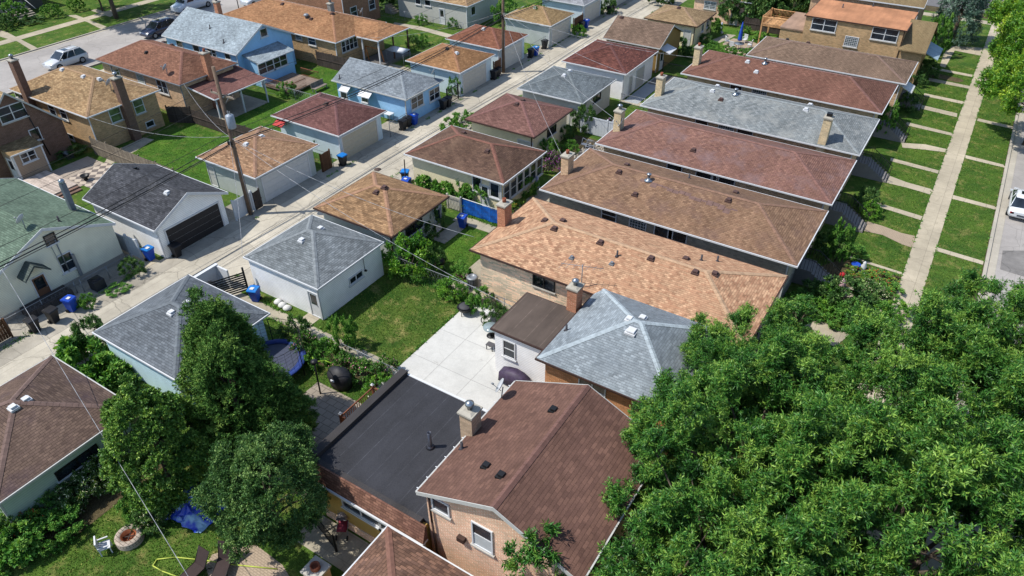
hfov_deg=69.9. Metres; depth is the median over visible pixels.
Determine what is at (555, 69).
overhead cable
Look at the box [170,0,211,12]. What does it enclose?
parked van
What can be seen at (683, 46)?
shrub
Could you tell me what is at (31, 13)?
front steps
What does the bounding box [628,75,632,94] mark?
door
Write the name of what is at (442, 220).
shrub
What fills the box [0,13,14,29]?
shrub
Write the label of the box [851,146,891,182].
front steps
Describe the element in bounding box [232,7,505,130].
overhead cable
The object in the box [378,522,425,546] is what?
window
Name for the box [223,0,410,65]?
brick bungalow
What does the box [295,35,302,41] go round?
window
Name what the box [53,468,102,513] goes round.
flowering shrub
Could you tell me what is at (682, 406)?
leafy tree
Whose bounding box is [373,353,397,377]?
flowering shrub
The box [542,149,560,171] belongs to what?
flowering shrub
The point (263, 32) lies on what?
window
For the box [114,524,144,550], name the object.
fire ring
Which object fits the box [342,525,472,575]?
bungalow
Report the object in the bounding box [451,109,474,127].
shrub
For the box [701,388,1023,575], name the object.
leafy tree
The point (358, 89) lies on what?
overhead cable
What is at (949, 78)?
dry bed
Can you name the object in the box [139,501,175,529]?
flowering shrub
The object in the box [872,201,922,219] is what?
front walk
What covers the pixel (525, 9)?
overhead cable
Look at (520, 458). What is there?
brick house
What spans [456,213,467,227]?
blue bin
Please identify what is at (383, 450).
addition
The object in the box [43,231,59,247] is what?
window
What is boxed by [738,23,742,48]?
patio umbrella
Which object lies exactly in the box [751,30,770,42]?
shrub
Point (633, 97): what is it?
fence
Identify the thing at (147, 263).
yard walk
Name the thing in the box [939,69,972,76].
front walk
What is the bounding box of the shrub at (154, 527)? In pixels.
[124,511,166,535]
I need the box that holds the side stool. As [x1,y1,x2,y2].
[486,341,494,351]
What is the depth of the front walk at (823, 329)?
45.99 m
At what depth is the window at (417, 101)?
71.21 m
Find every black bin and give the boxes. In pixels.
[22,314,40,333]
[41,305,59,323]
[167,241,181,257]
[397,118,406,130]
[402,115,411,126]
[438,98,447,109]
[443,95,451,106]
[490,69,497,79]
[495,66,501,76]
[527,48,534,57]
[541,39,548,48]
[578,21,584,29]
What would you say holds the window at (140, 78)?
in the brick bungalow at (168, 70)
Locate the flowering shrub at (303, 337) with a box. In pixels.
[288,328,318,356]
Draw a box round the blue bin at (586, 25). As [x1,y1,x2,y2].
[583,19,589,27]
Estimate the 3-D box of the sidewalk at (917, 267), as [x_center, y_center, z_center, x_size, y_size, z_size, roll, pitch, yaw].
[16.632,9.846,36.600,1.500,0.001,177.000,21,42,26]
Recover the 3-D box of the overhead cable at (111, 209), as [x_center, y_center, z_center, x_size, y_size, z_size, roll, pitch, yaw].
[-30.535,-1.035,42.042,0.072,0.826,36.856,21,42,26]
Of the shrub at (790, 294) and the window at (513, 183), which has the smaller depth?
the shrub at (790, 294)
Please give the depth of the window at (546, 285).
45.73 m
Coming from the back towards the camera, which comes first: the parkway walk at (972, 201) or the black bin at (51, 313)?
the parkway walk at (972, 201)
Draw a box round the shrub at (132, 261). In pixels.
[117,255,146,278]
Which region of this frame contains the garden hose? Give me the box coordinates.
[152,557,276,575]
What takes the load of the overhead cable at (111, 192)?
attached to the utility pole at (229, 119)
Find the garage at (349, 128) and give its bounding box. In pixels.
[270,92,386,158]
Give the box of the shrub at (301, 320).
[275,314,314,344]
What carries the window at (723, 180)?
in the brick bungalow at (810, 177)
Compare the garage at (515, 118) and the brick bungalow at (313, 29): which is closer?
the garage at (515, 118)
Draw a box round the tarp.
[165,480,224,532]
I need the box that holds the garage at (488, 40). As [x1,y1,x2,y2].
[445,24,528,70]
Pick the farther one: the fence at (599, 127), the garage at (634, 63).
the garage at (634, 63)
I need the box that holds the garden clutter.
[581,138,595,151]
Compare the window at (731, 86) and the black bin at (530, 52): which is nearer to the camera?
the window at (731, 86)
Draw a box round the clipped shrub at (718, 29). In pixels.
[706,17,723,34]
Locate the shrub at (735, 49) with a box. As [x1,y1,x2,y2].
[719,45,737,54]
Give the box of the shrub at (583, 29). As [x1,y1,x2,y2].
[571,24,586,37]
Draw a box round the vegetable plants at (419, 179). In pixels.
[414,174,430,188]
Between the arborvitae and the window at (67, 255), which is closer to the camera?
the arborvitae
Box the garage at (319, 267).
[243,215,383,319]
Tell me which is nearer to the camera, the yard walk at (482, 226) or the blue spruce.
the yard walk at (482, 226)
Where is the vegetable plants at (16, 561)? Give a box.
[0,537,29,575]
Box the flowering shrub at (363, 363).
[350,357,383,388]
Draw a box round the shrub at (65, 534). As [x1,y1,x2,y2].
[25,511,73,557]
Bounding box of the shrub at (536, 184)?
[521,176,539,197]
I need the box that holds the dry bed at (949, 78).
[928,74,962,81]
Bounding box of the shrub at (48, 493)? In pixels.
[29,480,83,517]
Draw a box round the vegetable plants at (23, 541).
[0,516,46,565]
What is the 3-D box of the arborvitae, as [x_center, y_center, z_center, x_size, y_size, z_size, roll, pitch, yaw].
[-16.956,7.314,34.401,5.501,7.603,5.383,-9,38,-11]
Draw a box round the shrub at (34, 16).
[15,14,45,26]
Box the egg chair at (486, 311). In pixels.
[481,292,496,322]
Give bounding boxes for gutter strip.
[0,10,170,61]
[926,98,1023,569]
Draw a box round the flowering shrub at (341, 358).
[328,349,359,369]
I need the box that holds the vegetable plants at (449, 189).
[444,178,473,204]
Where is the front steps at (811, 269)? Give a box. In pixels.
[792,248,841,291]
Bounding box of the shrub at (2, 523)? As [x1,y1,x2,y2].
[0,509,9,531]
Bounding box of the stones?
[574,143,603,158]
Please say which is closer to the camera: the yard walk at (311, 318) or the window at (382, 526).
the window at (382, 526)
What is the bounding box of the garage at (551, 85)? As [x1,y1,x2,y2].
[517,66,616,127]
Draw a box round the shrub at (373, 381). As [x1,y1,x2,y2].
[362,372,391,396]
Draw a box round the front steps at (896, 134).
[872,111,909,142]
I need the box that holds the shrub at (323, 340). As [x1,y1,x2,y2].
[302,335,339,370]
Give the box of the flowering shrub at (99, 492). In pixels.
[71,460,110,498]
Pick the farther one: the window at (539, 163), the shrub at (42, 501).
the window at (539, 163)
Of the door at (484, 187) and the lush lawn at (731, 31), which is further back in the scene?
the lush lawn at (731, 31)
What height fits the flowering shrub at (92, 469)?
1.901 m
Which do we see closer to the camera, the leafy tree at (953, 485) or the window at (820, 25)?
the leafy tree at (953, 485)
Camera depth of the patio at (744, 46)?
88.49 m
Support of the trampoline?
on the lawn at (296, 558)
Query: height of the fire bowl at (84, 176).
0.400 m
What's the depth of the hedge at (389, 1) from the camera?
99.84 m
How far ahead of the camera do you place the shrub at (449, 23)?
94.08 m
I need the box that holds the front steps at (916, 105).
[899,82,924,110]
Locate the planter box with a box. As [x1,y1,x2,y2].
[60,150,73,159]
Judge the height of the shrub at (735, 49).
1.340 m
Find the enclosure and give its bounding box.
[193,263,232,287]
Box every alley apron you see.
[0,0,631,366]
[95,0,685,383]
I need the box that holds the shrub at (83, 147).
[54,144,88,159]
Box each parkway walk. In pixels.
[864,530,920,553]
[935,247,983,264]
[952,195,995,208]
[965,155,1004,167]
[977,118,1012,128]
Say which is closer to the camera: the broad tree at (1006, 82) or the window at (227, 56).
the broad tree at (1006, 82)
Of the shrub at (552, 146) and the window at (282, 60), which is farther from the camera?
the window at (282, 60)
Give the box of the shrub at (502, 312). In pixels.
[480,302,507,325]
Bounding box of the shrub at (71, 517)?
[34,503,86,549]
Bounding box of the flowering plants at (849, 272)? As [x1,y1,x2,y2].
[844,264,873,278]
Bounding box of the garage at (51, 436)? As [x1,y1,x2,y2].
[0,355,133,523]
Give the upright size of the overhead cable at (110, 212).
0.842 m
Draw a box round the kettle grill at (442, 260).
[437,258,444,267]
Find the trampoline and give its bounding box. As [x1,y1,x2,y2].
[257,319,305,375]
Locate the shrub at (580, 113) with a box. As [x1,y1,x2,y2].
[570,103,596,133]
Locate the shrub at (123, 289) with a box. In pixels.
[104,281,132,296]
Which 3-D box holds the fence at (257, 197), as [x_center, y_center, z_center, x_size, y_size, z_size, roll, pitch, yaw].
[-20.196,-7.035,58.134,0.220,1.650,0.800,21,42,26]
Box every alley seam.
[193,7,638,275]
[224,3,652,265]
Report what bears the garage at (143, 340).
on the lawn at (296, 558)
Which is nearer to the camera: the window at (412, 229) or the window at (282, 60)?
the window at (412, 229)
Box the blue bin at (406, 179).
[401,176,410,182]
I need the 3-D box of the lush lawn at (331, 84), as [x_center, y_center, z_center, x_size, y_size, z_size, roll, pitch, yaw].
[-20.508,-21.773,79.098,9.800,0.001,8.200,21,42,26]
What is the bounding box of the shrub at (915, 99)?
[895,91,918,111]
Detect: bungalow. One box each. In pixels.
[6,54,164,147]
[94,40,268,118]
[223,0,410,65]
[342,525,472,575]
[469,197,788,342]
[535,262,708,456]
[539,148,828,302]
[595,104,856,242]
[640,72,879,191]
[680,42,897,147]
[746,36,917,117]
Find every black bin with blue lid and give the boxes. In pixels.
[336,152,347,165]
[399,168,409,177]
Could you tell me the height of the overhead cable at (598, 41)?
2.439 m
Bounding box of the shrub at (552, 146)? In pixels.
[539,137,560,158]
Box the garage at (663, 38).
[603,15,684,72]
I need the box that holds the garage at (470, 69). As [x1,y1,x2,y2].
[405,43,495,96]
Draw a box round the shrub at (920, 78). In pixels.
[910,70,929,86]
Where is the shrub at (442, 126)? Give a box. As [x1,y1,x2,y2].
[439,117,463,130]
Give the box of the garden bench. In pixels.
[310,78,326,92]
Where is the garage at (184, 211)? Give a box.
[82,163,228,258]
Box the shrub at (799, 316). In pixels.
[773,297,806,321]
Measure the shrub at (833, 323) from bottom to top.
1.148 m
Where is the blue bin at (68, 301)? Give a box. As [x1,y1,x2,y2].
[60,294,76,312]
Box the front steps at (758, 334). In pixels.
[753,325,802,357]
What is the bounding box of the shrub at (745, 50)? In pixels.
[738,48,752,56]
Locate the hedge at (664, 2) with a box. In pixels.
[648,0,675,4]
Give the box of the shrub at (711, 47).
[703,40,721,51]
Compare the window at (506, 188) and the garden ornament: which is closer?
the garden ornament
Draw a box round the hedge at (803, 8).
[777,0,810,16]
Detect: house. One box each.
[0,0,42,8]
[0,91,74,177]
[0,178,124,322]
[161,0,296,68]
[284,0,380,19]
[331,57,443,120]
[384,0,497,28]
[415,378,663,575]
[694,0,753,25]
[779,0,942,83]
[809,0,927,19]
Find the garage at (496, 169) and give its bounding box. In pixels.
[404,125,546,209]
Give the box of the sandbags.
[274,298,291,310]
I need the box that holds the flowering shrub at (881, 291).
[866,288,893,302]
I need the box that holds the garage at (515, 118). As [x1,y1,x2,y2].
[464,93,573,149]
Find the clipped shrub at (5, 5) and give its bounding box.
[0,0,28,22]
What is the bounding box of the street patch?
[1000,251,1023,275]
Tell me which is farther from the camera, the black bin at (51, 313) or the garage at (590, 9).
the garage at (590, 9)
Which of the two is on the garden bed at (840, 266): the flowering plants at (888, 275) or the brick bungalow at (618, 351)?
the flowering plants at (888, 275)
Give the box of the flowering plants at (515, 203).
[512,198,526,212]
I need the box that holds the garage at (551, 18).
[505,5,574,46]
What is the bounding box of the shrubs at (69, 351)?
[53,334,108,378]
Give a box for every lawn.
[0,0,175,58]
[0,0,1022,575]
[10,0,603,343]
[132,125,229,183]
[235,94,290,131]
[262,66,338,100]
[316,272,463,363]
[408,227,486,277]
[702,28,778,57]
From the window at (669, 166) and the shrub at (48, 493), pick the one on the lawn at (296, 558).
the shrub at (48, 493)
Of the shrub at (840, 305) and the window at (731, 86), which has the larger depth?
the window at (731, 86)
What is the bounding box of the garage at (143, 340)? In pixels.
[92,274,270,404]
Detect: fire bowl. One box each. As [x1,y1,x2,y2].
[80,173,88,179]
[457,302,472,316]
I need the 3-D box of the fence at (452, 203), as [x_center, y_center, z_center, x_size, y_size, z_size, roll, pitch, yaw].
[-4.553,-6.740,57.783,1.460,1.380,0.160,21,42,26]
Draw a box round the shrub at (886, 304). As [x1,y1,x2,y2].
[872,300,905,325]
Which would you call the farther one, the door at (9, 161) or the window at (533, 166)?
the door at (9, 161)
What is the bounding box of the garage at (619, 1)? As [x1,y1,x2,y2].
[601,0,625,5]
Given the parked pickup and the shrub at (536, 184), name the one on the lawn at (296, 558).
the shrub at (536, 184)
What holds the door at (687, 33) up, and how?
in the garage at (692, 23)
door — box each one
[5,157,19,178]
[29,272,51,297]
[163,201,225,253]
[206,164,218,187]
[261,153,311,201]
[307,290,321,318]
[340,118,379,157]
[433,205,441,232]
[439,8,444,24]
[462,62,486,94]
[479,183,489,206]
[501,40,521,70]
[517,139,532,146]
[551,18,569,46]
[569,106,577,125]
[584,0,600,21]
[616,0,625,5]
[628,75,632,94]
[635,65,644,89]
[659,51,663,69]
[683,29,690,45]
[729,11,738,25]
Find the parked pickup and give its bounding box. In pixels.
[239,0,260,5]
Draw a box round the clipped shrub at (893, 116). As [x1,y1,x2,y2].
[876,100,899,134]
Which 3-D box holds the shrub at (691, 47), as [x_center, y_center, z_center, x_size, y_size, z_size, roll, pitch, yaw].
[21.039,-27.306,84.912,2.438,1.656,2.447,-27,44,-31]
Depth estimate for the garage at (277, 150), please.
59.81 m
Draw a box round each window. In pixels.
[0,101,29,125]
[14,93,23,100]
[19,149,39,165]
[28,127,43,140]
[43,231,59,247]
[47,105,57,115]
[54,443,99,483]
[56,250,76,275]
[58,109,69,121]
[67,133,75,141]
[108,107,124,124]
[110,65,120,75]
[132,98,146,115]
[135,73,145,84]
[145,119,155,129]
[155,79,169,96]
[175,40,183,47]
[192,45,199,51]
[207,49,216,56]
[224,53,231,60]
[257,60,274,75]
[259,27,268,38]
[272,54,288,69]
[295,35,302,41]
[307,37,316,46]
[340,91,347,99]
[341,36,358,53]
[341,500,381,530]
[349,269,364,287]
[350,6,357,15]
[361,97,368,104]
[368,0,375,10]
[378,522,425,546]
[405,218,423,237]
[410,92,424,111]
[415,0,421,5]
[424,0,430,6]
[429,86,440,103]
[431,498,451,521]
[470,520,494,558]
[471,5,475,16]
[471,176,481,192]
[489,182,500,200]
[501,339,516,362]
[503,181,510,199]
[510,176,517,199]
[517,171,524,193]
[524,166,530,187]
[530,161,535,183]
[531,274,555,294]
[536,156,542,176]
[546,124,556,138]
[578,378,605,397]
[593,92,601,105]
[601,209,616,221]
[629,218,646,231]
[653,225,673,239]
[666,163,682,171]
[667,230,687,243]
[695,119,708,125]
[695,171,711,179]
[703,1,716,10]
[718,125,734,131]
[718,177,734,185]
[730,84,742,90]
[736,129,752,135]
[752,89,766,95]
[809,18,837,33]
[842,36,858,48]
[869,27,899,43]
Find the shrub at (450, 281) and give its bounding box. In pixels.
[436,273,468,301]
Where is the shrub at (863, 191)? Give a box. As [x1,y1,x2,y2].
[852,186,884,211]
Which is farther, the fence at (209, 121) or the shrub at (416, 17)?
the shrub at (416, 17)
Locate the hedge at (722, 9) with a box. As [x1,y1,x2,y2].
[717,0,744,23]
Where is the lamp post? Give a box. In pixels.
[310,357,336,393]
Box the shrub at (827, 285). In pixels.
[813,281,841,305]
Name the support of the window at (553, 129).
in the garage at (515, 118)
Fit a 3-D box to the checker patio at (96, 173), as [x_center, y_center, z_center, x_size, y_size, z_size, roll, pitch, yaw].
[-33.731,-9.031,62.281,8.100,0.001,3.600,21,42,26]
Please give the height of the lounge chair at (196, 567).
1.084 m
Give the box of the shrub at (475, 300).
[464,285,498,313]
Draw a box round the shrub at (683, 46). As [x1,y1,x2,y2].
[678,36,689,55]
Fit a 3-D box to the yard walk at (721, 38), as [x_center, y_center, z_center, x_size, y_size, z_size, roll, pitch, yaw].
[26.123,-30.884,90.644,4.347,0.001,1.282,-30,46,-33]
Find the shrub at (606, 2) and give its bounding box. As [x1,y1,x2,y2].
[600,0,616,14]
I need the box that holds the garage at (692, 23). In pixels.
[644,4,716,45]
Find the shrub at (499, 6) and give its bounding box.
[490,0,517,22]
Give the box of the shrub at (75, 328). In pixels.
[69,313,107,354]
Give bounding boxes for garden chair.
[93,536,112,556]
[741,34,747,42]
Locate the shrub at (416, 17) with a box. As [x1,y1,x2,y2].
[414,13,427,25]
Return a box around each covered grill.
[327,366,351,391]
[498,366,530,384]
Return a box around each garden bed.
[36,452,162,555]
[306,344,385,386]
[822,259,900,298]
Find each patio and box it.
[68,162,111,187]
[204,93,266,119]
[205,545,288,575]
[262,382,360,506]
[368,305,508,409]
[388,64,410,70]
[451,259,481,294]
[512,188,549,213]
[543,135,601,172]
[648,75,682,84]
[723,38,756,55]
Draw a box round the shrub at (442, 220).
[428,205,446,234]
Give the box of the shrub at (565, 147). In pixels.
[561,139,579,153]
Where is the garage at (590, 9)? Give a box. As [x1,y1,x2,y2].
[542,0,600,23]
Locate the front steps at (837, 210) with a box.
[825,192,869,232]
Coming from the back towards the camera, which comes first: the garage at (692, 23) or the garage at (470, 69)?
the garage at (692, 23)
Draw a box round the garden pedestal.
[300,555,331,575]
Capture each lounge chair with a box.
[180,546,210,575]
[211,540,232,575]
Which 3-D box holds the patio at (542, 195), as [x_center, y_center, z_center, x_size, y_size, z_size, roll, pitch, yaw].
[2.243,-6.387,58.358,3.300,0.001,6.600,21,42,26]
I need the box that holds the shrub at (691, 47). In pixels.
[684,45,704,59]
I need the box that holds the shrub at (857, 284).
[822,274,879,313]
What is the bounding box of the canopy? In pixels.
[385,46,409,62]
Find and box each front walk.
[0,30,36,49]
[67,15,106,28]
[91,9,112,16]
[805,320,847,345]
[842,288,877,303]
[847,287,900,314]
[850,256,901,273]
[863,222,914,247]
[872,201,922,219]
[886,176,932,193]
[890,158,938,172]
[902,143,946,151]
[907,122,952,135]
[921,105,956,116]
[924,93,963,103]
[929,78,970,88]
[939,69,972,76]
[940,46,981,66]
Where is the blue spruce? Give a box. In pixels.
[931,0,990,45]
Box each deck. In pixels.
[23,170,81,198]
[262,67,319,91]
[757,7,794,43]
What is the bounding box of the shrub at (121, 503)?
[113,484,155,523]
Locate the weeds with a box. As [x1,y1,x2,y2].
[1,4,1018,381]
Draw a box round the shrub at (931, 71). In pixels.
[919,58,941,78]
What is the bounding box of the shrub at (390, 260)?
[381,229,436,279]
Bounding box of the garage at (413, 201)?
[313,171,449,260]
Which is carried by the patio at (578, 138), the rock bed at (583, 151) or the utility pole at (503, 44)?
the rock bed at (583, 151)
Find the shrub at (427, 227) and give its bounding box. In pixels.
[410,221,439,248]
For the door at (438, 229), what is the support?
in the garage at (413, 201)
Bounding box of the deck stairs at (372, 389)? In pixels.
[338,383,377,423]
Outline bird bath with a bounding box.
[852,261,860,270]
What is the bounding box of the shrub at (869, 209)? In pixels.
[859,200,882,219]
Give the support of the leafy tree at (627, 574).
on the lawn at (296, 558)
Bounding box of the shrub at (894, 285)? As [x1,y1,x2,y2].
[879,278,905,297]
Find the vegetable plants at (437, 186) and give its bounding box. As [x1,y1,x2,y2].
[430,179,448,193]
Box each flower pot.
[450,260,468,277]
[456,265,472,280]
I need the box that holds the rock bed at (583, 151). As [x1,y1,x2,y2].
[574,146,603,159]
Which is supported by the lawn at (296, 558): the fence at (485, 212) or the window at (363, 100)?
the fence at (485, 212)
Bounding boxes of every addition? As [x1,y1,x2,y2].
[0,135,51,179]
[309,368,486,550]
[490,292,574,381]
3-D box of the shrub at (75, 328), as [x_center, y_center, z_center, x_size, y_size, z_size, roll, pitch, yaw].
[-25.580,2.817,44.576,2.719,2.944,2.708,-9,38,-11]
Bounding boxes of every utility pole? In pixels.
[210,66,252,214]
[500,0,506,72]
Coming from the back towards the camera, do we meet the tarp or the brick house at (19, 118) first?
the brick house at (19, 118)
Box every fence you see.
[0,318,13,342]
[4,282,77,329]
[79,253,131,291]
[89,136,173,170]
[115,232,129,253]
[123,234,143,260]
[165,105,192,122]
[190,109,252,136]
[252,188,262,209]
[263,81,311,100]
[293,320,398,375]
[315,50,347,70]
[379,6,461,30]
[389,112,406,136]
[396,256,514,310]
[446,193,459,210]
[460,196,496,222]
[573,13,582,31]
[580,115,613,136]
[620,93,646,109]
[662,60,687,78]
[744,16,779,33]
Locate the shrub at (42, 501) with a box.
[24,491,68,531]
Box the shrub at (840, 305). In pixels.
[832,296,869,325]
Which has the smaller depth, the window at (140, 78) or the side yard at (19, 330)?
the side yard at (19, 330)
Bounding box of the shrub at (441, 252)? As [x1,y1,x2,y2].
[416,244,447,274]
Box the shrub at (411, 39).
[404,34,421,49]
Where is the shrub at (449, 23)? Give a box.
[447,17,458,27]
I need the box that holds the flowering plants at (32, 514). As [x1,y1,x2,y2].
[12,507,48,538]
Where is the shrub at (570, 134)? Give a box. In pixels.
[559,124,574,140]
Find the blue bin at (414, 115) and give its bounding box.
[409,112,418,124]
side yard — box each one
[0,262,146,349]
[225,204,234,220]
[382,120,398,133]
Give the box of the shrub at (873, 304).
[865,299,890,317]
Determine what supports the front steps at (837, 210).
on the lawn at (296, 558)
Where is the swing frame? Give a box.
[365,45,384,61]
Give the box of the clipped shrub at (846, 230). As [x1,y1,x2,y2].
[822,217,855,261]
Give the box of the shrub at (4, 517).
[0,513,26,539]
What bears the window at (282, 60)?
in the sunroom
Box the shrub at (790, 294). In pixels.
[785,287,821,315]
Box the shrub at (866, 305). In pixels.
[845,303,882,323]
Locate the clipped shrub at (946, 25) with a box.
[931,13,954,53]
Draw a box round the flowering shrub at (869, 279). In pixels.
[854,277,884,296]
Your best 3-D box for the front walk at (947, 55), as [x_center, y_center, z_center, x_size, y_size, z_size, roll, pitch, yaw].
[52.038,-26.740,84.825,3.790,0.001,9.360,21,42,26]
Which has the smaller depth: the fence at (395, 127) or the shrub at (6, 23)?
the fence at (395, 127)
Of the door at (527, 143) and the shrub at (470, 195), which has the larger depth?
the door at (527, 143)
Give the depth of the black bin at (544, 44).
87.55 m
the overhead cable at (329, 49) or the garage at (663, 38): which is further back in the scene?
the garage at (663, 38)
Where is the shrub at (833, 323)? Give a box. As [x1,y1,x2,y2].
[816,306,848,330]
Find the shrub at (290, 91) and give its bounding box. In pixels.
[275,81,296,98]
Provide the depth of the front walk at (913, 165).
63.61 m
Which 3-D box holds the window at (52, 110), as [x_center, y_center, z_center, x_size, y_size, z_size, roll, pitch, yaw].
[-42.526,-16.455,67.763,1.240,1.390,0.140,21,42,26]
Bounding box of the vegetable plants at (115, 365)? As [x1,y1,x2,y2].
[79,349,134,391]
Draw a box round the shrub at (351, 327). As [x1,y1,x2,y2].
[325,313,357,355]
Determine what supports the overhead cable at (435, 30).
attached to the utility pole at (503, 44)
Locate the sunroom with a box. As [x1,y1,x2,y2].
[242,41,295,87]
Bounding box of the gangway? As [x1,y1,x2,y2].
[474,292,512,308]
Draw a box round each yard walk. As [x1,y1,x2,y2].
[51,156,102,186]
[105,138,153,163]
[122,250,158,266]
[235,292,398,372]
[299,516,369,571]
[303,313,319,324]
[394,22,450,36]
[434,221,465,243]
[453,217,495,232]
[619,99,641,105]
[624,77,655,103]
[713,34,734,42]
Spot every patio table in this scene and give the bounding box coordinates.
[383,111,393,119]
[483,322,494,338]
[734,42,743,46]
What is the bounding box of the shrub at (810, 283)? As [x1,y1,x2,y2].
[797,277,828,301]
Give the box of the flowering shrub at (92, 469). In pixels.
[79,453,124,493]
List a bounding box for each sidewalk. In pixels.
[0,0,156,44]
[823,23,1001,575]
[923,12,990,24]
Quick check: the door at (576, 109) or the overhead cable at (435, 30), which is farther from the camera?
the overhead cable at (435, 30)
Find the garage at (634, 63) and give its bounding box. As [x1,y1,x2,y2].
[561,39,658,99]
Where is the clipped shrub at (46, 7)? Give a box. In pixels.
[39,3,63,17]
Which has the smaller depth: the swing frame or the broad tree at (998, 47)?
the broad tree at (998, 47)
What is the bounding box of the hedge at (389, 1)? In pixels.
[379,0,395,3]
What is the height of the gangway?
0.001 m
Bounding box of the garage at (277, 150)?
[195,126,319,203]
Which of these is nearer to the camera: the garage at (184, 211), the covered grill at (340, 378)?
the covered grill at (340, 378)
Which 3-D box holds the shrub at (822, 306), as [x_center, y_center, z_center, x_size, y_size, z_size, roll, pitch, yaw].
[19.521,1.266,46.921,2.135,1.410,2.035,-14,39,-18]
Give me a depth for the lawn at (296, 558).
54.49 m
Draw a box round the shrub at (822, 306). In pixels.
[806,296,835,318]
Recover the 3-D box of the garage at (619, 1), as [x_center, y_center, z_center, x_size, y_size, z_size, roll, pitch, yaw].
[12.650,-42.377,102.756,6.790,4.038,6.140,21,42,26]
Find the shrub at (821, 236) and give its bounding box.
[808,229,844,261]
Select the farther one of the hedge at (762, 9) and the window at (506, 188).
the hedge at (762, 9)
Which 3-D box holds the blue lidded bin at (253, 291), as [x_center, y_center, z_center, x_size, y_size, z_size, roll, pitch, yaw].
[-17.067,0.400,48.659,0.660,1.112,0.785,7,38,10]
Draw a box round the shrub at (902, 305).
[881,298,912,318]
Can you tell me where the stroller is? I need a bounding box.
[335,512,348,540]
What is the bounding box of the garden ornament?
[859,261,866,272]
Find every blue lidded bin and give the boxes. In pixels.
[140,244,154,260]
[246,285,262,301]
[532,45,539,55]
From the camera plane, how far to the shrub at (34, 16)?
97.21 m
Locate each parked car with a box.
[42,45,88,69]
[139,16,173,38]
[1005,187,1023,218]
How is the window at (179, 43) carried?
in the house at (218, 33)
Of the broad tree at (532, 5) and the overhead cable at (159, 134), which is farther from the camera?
the broad tree at (532, 5)
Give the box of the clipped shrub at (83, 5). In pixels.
[66,0,85,11]
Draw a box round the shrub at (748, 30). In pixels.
[737,24,751,33]
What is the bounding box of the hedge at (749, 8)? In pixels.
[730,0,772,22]
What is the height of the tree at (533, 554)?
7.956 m
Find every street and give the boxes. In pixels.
[0,0,283,92]
[926,0,1013,10]
[940,122,1023,568]
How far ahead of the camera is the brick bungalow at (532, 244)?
45.07 m
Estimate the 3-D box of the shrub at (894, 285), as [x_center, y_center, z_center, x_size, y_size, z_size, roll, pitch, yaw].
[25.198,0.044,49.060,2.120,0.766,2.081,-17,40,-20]
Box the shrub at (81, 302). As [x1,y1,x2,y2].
[76,292,96,309]
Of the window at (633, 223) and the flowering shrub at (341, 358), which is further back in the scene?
the window at (633, 223)
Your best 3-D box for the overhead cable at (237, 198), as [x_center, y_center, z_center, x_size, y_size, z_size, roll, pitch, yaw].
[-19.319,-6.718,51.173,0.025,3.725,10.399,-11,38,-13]
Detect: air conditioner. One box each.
[87,275,107,292]
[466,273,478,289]
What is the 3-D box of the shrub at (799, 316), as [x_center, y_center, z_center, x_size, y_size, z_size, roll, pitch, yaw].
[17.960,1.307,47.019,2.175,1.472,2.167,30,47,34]
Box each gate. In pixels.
[208,267,247,294]
[230,190,255,220]
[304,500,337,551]
[319,149,332,171]
[446,82,458,100]
[493,58,500,73]
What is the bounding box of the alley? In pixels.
[0,0,669,384]
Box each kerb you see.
[0,8,170,60]
[7,40,166,93]
[920,89,1023,569]
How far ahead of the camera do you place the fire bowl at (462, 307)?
47.19 m
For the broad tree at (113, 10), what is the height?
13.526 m
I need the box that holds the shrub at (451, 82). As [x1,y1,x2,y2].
[447,75,462,95]
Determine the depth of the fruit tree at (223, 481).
30.55 m
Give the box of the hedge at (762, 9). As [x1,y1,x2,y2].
[749,0,794,19]
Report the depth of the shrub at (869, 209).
56.44 m
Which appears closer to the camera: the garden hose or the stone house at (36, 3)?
the garden hose
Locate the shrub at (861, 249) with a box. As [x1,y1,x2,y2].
[841,244,868,262]
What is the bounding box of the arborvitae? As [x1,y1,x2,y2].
[97,372,216,516]
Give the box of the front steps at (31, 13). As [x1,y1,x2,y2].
[0,0,35,20]
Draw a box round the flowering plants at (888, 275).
[858,267,900,293]
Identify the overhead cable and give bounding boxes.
[0,131,230,246]
[0,139,228,262]
[0,144,229,266]
[0,145,229,269]
[0,267,187,575]
[1,88,206,185]
[1,95,227,205]
[90,117,228,137]
[209,0,447,87]
[229,11,451,94]
[229,139,241,244]
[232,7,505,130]
[233,14,501,137]
[233,139,511,306]
[234,17,502,141]
[234,139,472,236]
[235,19,500,143]
[377,14,495,37]
[503,13,613,117]
[503,15,560,152]
[504,0,548,16]
[504,13,655,83]
[506,13,686,56]
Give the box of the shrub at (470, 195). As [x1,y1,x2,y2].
[457,185,487,206]
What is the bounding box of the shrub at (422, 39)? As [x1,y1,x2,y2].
[414,32,428,47]
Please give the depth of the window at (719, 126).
62.63 m
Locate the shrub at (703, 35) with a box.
[698,33,712,44]
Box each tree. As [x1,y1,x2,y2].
[108,0,118,18]
[172,285,276,446]
[189,419,330,565]
[190,318,293,463]
[242,360,320,457]
[501,518,564,575]
[519,1,546,10]
[586,567,651,575]
[591,419,885,575]
[622,324,924,575]
[677,296,871,463]
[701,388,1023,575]
[786,294,823,332]
[793,553,935,575]
[803,286,1023,538]
[899,546,1023,575]
[922,265,1023,419]
[946,355,1023,564]
[974,52,1023,144]
[983,0,1023,29]
[985,7,1023,68]
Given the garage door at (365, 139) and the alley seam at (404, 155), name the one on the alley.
the alley seam at (404, 155)

